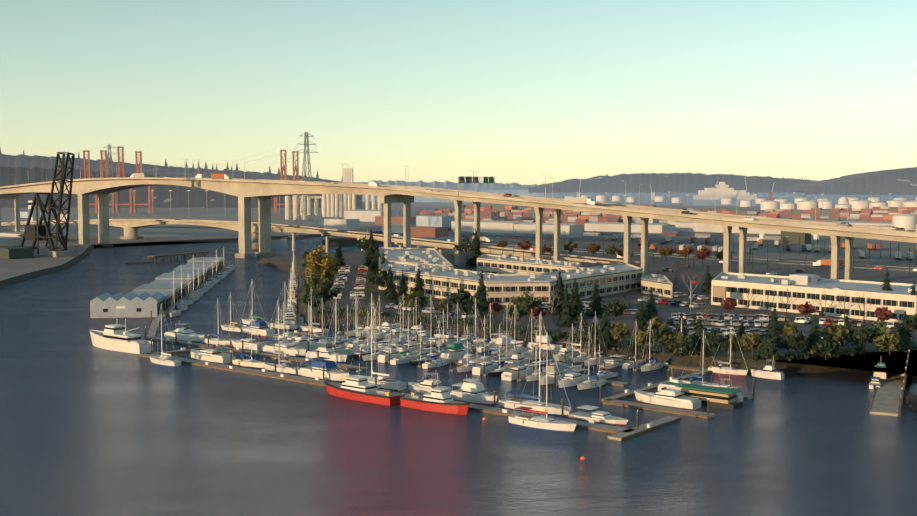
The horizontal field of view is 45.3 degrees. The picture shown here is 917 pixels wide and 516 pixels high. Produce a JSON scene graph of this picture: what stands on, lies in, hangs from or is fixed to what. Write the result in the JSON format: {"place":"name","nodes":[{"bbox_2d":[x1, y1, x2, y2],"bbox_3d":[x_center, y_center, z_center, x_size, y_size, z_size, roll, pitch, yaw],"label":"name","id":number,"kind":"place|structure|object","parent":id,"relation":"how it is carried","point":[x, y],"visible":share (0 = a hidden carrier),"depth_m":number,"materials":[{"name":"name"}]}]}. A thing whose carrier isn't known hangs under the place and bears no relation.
{"place":"outdoors","nodes":[
{"label":"outdoors","id":0,"kind":"place"},
{"bbox_2d":[0,190,279,258],"bbox_3d":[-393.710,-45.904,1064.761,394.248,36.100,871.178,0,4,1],"label":"industrial structures","id":1,"kind":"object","parent":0,"point":[9,241],"depth_m":800.41,"materials":[{"name":"grey"}]},
{"bbox_2d":[0,149,362,207],"bbox_3d":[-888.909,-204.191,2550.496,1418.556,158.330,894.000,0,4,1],"label":"hillside","id":2,"kind":"structure","parent":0,"point":[175,189],"depth_m":2349.91,"materials":[{"name":"green plant"}]},
{"bbox_2d":[89,216,275,226],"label":"terminal apron","id":3,"kind":"object","parent":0,"point":[228,218],"depth_m":1400.36,"materials":[{"name":"grey concrete"}]},
{"bbox_2d":[101,132,319,227],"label":"transmission towers","id":4,"kind":"structure","parent":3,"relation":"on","point":[307,152],"depth_m":998.13,"materials":[{"name":"silver metal"}]},
{"bbox_2d":[0,201,834,287],"bbox_3d":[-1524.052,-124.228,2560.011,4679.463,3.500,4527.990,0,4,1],"label":"bank ground","id":5,"kind":"structure","parent":0,"point":[13,271],"depth_m":991.76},
{"bbox_2d":[15,152,78,261],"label":"bascule bridge","id":6,"kind":"structure","parent":5,"relation":"on","point":[37,232],"depth_m":652.79,"materials":[{"name":"metal"}]},
{"bbox_2d":[1,219,639,263],"bbox_3d":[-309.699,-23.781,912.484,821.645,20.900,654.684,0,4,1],"label":"bridge","id":7,"kind":"structure","parent":5,"relation":"on","point":[131,228],"depth_m":743.42,"materials":[{"name":"concrete"}]},
{"bbox_2d":[0,177,916,279],"bbox_3d":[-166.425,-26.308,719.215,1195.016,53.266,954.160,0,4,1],"label":"bridge","id":8,"kind":"structure","parent":5,"relation":"on","point":[244,191],"depth_m":596.63,"materials":[{"name":"concrete"}]},
{"bbox_2d":[11,160,850,221],"bbox_3d":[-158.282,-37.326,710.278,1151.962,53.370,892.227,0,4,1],"label":"bridge lights and gantry","id":9,"kind":"object","parent":8,"relation":"on","point":[462,179],"visible":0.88,"depth_m":574.94,"materials":[{"name":"silver metal"}]},
{"bbox_2d":[130,173,904,230],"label":"vehicles","id":10,"kind":"object","parent":8,"relation":"on","point":[583,200],"visible":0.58,"depth_m":526.21,"materials":[{"name":"red paint"}]},
{"bbox_2d":[353,180,536,189],"bbox_3d":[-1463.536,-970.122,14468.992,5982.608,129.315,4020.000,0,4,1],"label":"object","id":11,"kind":"structure","parent":0,"point":[443,185],"depth_m":13997.65,"materials":[{"name":"blue"}]},
{"bbox_2d":[0,190,916,515],"bbox_3d":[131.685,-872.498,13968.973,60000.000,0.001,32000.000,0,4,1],"label":"water","id":12,"kind":"structure","parent":0,"point":[88,426],"depth_m":194.68,"materials":[{"name":"liquid"}]},
{"bbox_2d":[90,257,224,317],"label":"boathouses","id":13,"kind":"object","parent":12,"relation":"on","point":[143,300],"visible":0.9,"depth_m":396.87,"materials":[{"name":"metal"}]},
{"bbox_2d":[113,237,393,263],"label":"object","id":14,"kind":"object","parent":12,"relation":"in","point":[346,241],"visible":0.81,"depth_m":813.50,"materials":[{"name":"brown wood"}]},
{"bbox_2d":[281,229,369,239],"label":"buildings","id":15,"kind":"structure","parent":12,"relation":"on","point":[289,236],"depth_m":910.87,"materials":[{"name":"black"}]},
{"bbox_2d":[90,248,916,459],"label":"moored boats","id":16,"kind":"object","parent":12,"relation":"in","point":[680,393],"visible":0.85,"depth_m":267.94,"materials":[{"name":"white plastic"}]},
{"bbox_2d":[577,170,773,199],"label":"ship","id":17,"kind":"object","parent":12,"relation":"on","point":[728,193],"depth_m":3568.20,"materials":[{"name":"grey metal"}]},
{"bbox_2d":[0,0,916,184],"label":"sky","id":18,"kind":"structure","parent":0,"point":[73,28],"materials":[{"name":"blue"}]},
{"bbox_2d":[275,212,666,226],"bbox_3d":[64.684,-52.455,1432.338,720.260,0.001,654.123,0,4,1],"label":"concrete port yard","id":19,"kind":"structure","parent":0,"point":[281,219],"depth_m":1282.41,"materials":[{"name":"grey concrete"}]},
{"bbox_2d":[77,146,300,213],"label":"gantry cranes","id":20,"kind":"object","parent":19,"relation":"on","point":[149,203],"depth_m":1628.72,"materials":[{"name":"brown metal"}]},
{"bbox_2d":[257,219,916,375],"bbox_3d":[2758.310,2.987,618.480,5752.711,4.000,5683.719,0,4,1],"label":"harbor island ground","id":21,"kind":"structure","parent":0,"point":[894,362],"depth_m":375.63,"materials":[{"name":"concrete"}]},
{"bbox_2d":[305,278,328,314],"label":"grass","id":22,"kind":"structure","parent":21,"relation":"on","point":[316,309],"depth_m":378.71,"materials":[{"name":"green plant"}]},
{"bbox_2d":[365,266,383,306],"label":"lawn","id":23,"kind":"structure","parent":21,"relation":"on","point":[375,290],"depth_m":424.45,"materials":[{"name":"green plant"}]},
{"bbox_2d":[379,246,453,268],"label":"office building","id":24,"kind":"structure","parent":21,"relation":"on","point":[429,256],"depth_m":521.05,"materials":[{"name":"grey"}]},
{"bbox_2d":[385,291,547,308],"bbox_3d":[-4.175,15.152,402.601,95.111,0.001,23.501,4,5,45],"label":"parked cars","id":25,"kind":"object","parent":21,"relation":"on","point":[439,299],"depth_m":395.08,"materials":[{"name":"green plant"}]},
{"bbox_2d":[379,261,642,304],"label":"office building","id":26,"kind":"structure","parent":21,"relation":"on","point":[614,278],"depth_m":411.79,"materials":[{"name":"beige concrete"}]},
{"bbox_2d":[139,268,903,440],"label":"docks","id":27,"kind":"object","parent":21,"relation":"on","point":[886,398],"visible":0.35,"depth_m":246.42,"materials":[{"name":"wood"}]},
{"bbox_2d":[145,265,909,429],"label":"marina pilings","id":28,"kind":"object","parent":21,"relation":"on","point":[904,383],"visible":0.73,"depth_m":267.95,"materials":[{"name":"brown"}]},
{"bbox_2d":[477,254,580,273],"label":"office","id":29,"kind":"structure","parent":21,"relation":"on","point":[498,264],"depth_m":487.05,"materials":[{"name":"beige concrete"}]},
{"bbox_2d":[285,168,916,238],"bbox_3d":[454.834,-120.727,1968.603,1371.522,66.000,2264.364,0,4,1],"label":"port silos","id":30,"kind":"object","parent":21,"relation":"on","point":[907,221],"visible":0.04,"depth_m":1689.00,"materials":[{"name":"white metal"}]},
{"bbox_2d":[299,228,916,363],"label":"shore trees","id":31,"kind":"object","parent":21,"relation":"on","point":[317,266],"visible":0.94,"depth_m":324.83,"materials":[{"name":"green plant"}]},
{"bbox_2d":[324,210,894,243],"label":"port sheds","id":32,"kind":"object","parent":21,"relation":"on","point":[431,226],"visible":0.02,"depth_m":986.16,"materials":[{"name":"grey metal"}]},
{"bbox_2d":[495,239,732,263],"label":"street trees","id":33,"kind":"object","parent":21,"relation":"on","point":[666,251],"visible":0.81,"depth_m":605.58,"materials":[{"name":"green plant"}]},
{"bbox_2d":[317,307,913,363],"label":"bank shrubs","id":34,"kind":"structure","parent":21,"relation":"on","point":[559,335],"depth_m":284.65,"materials":[{"name":"green plant"}]},
{"bbox_2d":[319,309,916,359],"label":"shore grass strip","id":35,"kind":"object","parent":21,"relation":"on","point":[724,353],"visible":0.35,"depth_m":297.35,"materials":[{"name":"green plant"}]},
{"bbox_2d":[330,264,910,346],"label":"parked cars","id":36,"kind":"object","parent":21,"relation":"on","point":[760,320],"visible":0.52,"depth_m":341.60,"materials":[{"name":"grey paint"}]},
{"bbox_2d":[358,272,898,344],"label":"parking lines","id":37,"kind":"object","parent":21,"relation":"on","point":[584,307],"visible":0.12,"depth_m":359.42,"materials":[{"name":"white paint"}]},
{"bbox_2d":[393,234,916,274],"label":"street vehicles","id":38,"kind":"object","parent":21,"relation":"on","point":[777,239],"visible":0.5,"depth_m":691.19,"materials":[{"name":"painted metal"},{"name":"glass"},{"name":"rubber"}]},
{"bbox_2d":[641,273,672,297],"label":"office annex","id":39,"kind":"object","parent":21,"relation":"on","point":[662,284],"visible":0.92,"depth_m":419.66,"materials":[{"name":"beige concrete"}]},
{"bbox_2d":[420,204,916,237],"bbox_3d":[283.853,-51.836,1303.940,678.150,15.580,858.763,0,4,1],"label":"container stacks","id":40,"kind":"object","parent":21,"relation":"on","point":[583,218],"depth_m":1307.11,"materials":[{"name":"grey"}]},
{"bbox_2d":[481,191,915,313],"bbox_3d":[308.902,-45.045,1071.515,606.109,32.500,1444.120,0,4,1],"label":"utility poles","id":41,"kind":"object","parent":21,"relation":"on","point":[694,282],"visible":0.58,"depth_m":588.44,"materials":[{"name":"brown wood"}]},
{"bbox_2d":[711,272,916,322],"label":"office","id":42,"kind":"structure","parent":21,"relation":"on","point":[898,300],"depth_m":360.72,"materials":[{"name":"beige concrete"}]},
{"bbox_2d":[731,233,916,261],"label":"paved yard","id":43,"kind":"structure","parent":21,"relation":"on","point":[776,252],"depth_m":706.87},
{"bbox_2d":[361,169,916,196],"bbox_3d":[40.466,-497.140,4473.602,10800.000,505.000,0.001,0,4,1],"label":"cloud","id":44,"kind":"structure","parent":0,"point":[701,184],"depth_m":4476.75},
{"bbox_2d":[529,171,815,192],"bbox_3d":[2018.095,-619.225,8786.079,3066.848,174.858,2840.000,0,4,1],"label":"distant hills","id":45,"kind":"structure","parent":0,"point":[558,189],"depth_m":8165.60,"materials":[{"name":"green plant"}]},
{"bbox_2d":[463,242,915,270],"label":"spokane street road","id":46,"kind":"structure","parent":0,"point":[782,261],"depth_m":612.11,"materials":[{"name":"grey asphalt"}]},
{"bbox_2d":[713,274,816,297],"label":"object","id":47,"kind":"object","parent":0,"point":[798,279],"visible":0.95,"depth_m":372.27,"materials":[{"name":"white"}]},
{"bbox_2d":[783,167,916,194],"bbox_3d":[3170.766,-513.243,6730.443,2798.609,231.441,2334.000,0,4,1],"label":"hill","id":48,"kind":"structure","parent":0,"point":[867,186],"depth_m":6309.74,"materials":[{"name":"green plant"}]}
]}

